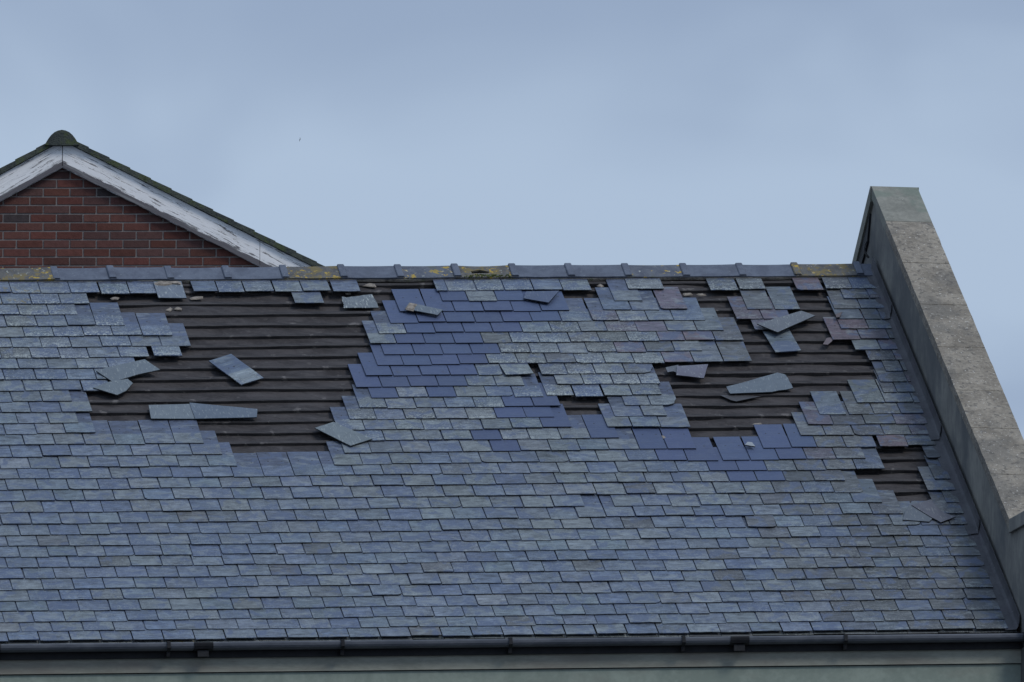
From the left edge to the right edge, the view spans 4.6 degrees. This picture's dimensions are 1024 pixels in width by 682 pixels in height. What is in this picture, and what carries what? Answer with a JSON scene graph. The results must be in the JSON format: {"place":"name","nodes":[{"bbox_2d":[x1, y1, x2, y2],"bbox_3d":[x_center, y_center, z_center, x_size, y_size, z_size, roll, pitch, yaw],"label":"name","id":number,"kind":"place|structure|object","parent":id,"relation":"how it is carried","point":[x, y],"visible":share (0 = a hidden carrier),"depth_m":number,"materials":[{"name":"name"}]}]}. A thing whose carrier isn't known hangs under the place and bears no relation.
{"place":"outdoors","nodes":[
{"label":"outdoors","id":0,"kind":"place"},
{"bbox_2d":[0,130,322,267],"bbox_3d":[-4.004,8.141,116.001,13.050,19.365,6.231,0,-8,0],"label":"brick house","id":1,"kind":"structure","parent":0,"point":[67,200],"depth_m":114.24,"materials":[{"name":"red brick"}]},
{"bbox_2d":[0,0,1023,438],"label":"sky","id":2,"kind":"structure","parent":0,"point":[431,132],"materials":[{"name":"blue"}]},
{"label":"ground","id":3,"kind":"structure","parent":0,"visible":0},
{"bbox_2d":[0,186,1023,681],"bbox_3d":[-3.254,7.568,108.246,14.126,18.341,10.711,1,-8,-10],"label":"slate roofed building","id":4,"kind":"structure","parent":3,"relation":"on","point":[516,488],"depth_m":106.63,"materials":[{"name":"stone"}]},
{"bbox_2d":[93,379,132,395],"bbox_3d":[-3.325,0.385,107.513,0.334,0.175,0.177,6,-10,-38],"label":"loose slate","id":5,"kind":"object","parent":4,"relation":"on","point":[117,387],"visible":1,"depth_m":107.51,"materials":[{"name":"grey stone"}]},
{"bbox_2d":[96,359,159,380],"bbox_3d":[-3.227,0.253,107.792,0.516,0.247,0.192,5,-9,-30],"label":"loose slate","id":6,"kind":"object","parent":4,"relation":"on","point":[125,370],"visible":1,"depth_m":107.78,"materials":[{"name":"grey stone"}]},
{"bbox_2d":[153,281,186,298],"bbox_3d":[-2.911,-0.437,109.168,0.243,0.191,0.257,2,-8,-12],"label":"loose slate","id":7,"kind":"object","parent":4,"relation":"on","point":[169,289],"visible":1,"depth_m":109.16,"materials":[{"name":"grey stone"}]},
{"bbox_2d":[148,404,202,419],"bbox_3d":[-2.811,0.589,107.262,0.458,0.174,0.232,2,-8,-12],"label":"loose slate","id":8,"kind":"object","parent":4,"relation":"on","point":[176,412],"visible":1,"depth_m":107.23,"materials":[{"name":"grey stone"}]},
{"bbox_2d":[190,296,202,299],"bbox_3d":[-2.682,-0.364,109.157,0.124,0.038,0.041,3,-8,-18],"label":"mortar fragment","id":9,"kind":"object","parent":4,"relation":"on","point":[196,297],"visible":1,"depth_m":109.15,"materials":[{"name":"grey concrete"}]},
{"bbox_2d":[189,403,256,419],"bbox_3d":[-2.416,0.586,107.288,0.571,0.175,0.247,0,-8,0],"label":"loose slate","id":10,"kind":"object","parent":4,"relation":"on","point":[204,411],"visible":1,"depth_m":107.29,"materials":[{"name":"grey stone"}]},
{"bbox_2d":[209,354,263,384],"bbox_3d":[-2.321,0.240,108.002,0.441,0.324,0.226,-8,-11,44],"label":"loose slate","id":11,"kind":"object","parent":4,"relation":"on","point":[234,368],"visible":1,"depth_m":107.99,"materials":[{"name":"grey stone"}]},
{"bbox_2d":[315,422,371,446],"bbox_3d":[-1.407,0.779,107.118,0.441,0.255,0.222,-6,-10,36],"label":"loose slate","id":12,"kind":"object","parent":4,"relation":"on","point":[344,435],"visible":1,"depth_m":107.10,"materials":[{"name":"grey stone"}]},
{"bbox_2d":[342,294,378,308],"bbox_3d":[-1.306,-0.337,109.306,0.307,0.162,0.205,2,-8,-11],"label":"loose slate","id":13,"kind":"object","parent":4,"relation":"on","point":[363,302],"visible":1,"depth_m":109.28,"materials":[{"name":"grey stone"}]},
{"bbox_2d":[363,283,375,286],"bbox_3d":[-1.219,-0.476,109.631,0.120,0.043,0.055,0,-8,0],"label":"mortar fragment","id":14,"kind":"object","parent":4,"relation":"on","point":[370,285],"visible":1,"depth_m":109.61,"materials":[{"name":"grey concrete"}]},
{"bbox_2d":[405,303,442,315],"bbox_3d":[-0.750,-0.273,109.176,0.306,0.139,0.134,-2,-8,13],"label":"loose slate","id":15,"kind":"object","parent":4,"relation":"on","point":[422,309],"visible":1,"depth_m":109.17,"materials":[{"name":"grey stone"}]},
{"bbox_2d":[524,291,558,302],"bbox_3d":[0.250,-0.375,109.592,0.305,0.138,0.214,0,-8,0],"label":"loose slate","id":16,"kind":"object","parent":4,"relation":"on","point":[544,296],"visible":1,"depth_m":109.59,"materials":[{"name":"blue stone"}]},
{"bbox_2d":[666,365,677,372],"bbox_3d":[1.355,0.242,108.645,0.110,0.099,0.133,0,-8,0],"label":"slate fragment","id":17,"kind":"object","parent":4,"relation":"on","point":[670,369],"visible":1,"depth_m":108.63,"materials":[{"name":"grey stone"}]},
{"bbox_2d":[676,364,707,378],"bbox_3d":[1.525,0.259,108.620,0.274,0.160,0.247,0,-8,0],"label":"loose slate","id":18,"kind":"object","parent":4,"relation":"on","point":[695,371],"visible":1,"depth_m":108.60,"materials":[{"name":"grey stone"}]},
{"bbox_2d":[721,395,761,401],"bbox_3d":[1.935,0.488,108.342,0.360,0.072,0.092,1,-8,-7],"label":"slate splinter","id":19,"kind":"object","parent":4,"relation":"on","point":[735,398],"visible":1,"depth_m":108.35,"materials":[{"name":"grey stone"}]},
{"bbox_2d":[745,442,754,446],"bbox_3d":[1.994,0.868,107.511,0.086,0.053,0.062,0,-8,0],"label":"slate fragment","id":20,"kind":"object","parent":4,"relation":"on","point":[750,444],"visible":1,"depth_m":107.50,"materials":[{"name":"grey stone"}]},
{"bbox_2d":[726,373,792,393],"bbox_3d":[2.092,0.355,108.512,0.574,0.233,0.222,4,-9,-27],"label":"loose slate","id":21,"kind":"object","parent":4,"relation":"on","point":[774,382],"visible":1,"depth_m":108.52,"materials":[{"name":"grey stone"}]},
{"bbox_2d":[762,329,800,352],"bbox_3d":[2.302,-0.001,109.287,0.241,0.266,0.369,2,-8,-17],"label":"loose slate","id":22,"kind":"object","parent":4,"relation":"on","point":[782,341],"visible":1,"depth_m":109.27,"materials":[{"name":"grey stone"}]},
{"bbox_2d":[757,311,814,332],"bbox_3d":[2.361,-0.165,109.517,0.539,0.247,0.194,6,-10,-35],"label":"loose slate","id":23,"kind":"object","parent":4,"relation":"on","point":[779,324],"visible":1,"depth_m":109.51,"materials":[{"name":"grey stone"}]},
{"bbox_2d":[823,337,832,345],"bbox_3d":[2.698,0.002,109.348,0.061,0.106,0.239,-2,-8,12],"label":"slate fragment","id":24,"kind":"object","parent":4,"relation":"on","point":[828,341],"visible":1,"depth_m":109.32,"materials":[{"name":"grey stone"}]},
{"bbox_2d":[903,501,931,521],"bbox_3d":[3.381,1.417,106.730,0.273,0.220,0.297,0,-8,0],"label":"loose slate","id":25,"kind":"object","parent":4,"relation":"on","point":[912,513],"visible":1,"depth_m":106.65,"materials":[{"name":"grey stone"}]},
{"bbox_2d":[911,499,955,522],"bbox_3d":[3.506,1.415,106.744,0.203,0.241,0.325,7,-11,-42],"label":"loose slate","id":26,"kind":"object","parent":4,"relation":"on","point":[929,508],"visible":1,"depth_m":106.73,"materials":[{"name":"grey stone"}]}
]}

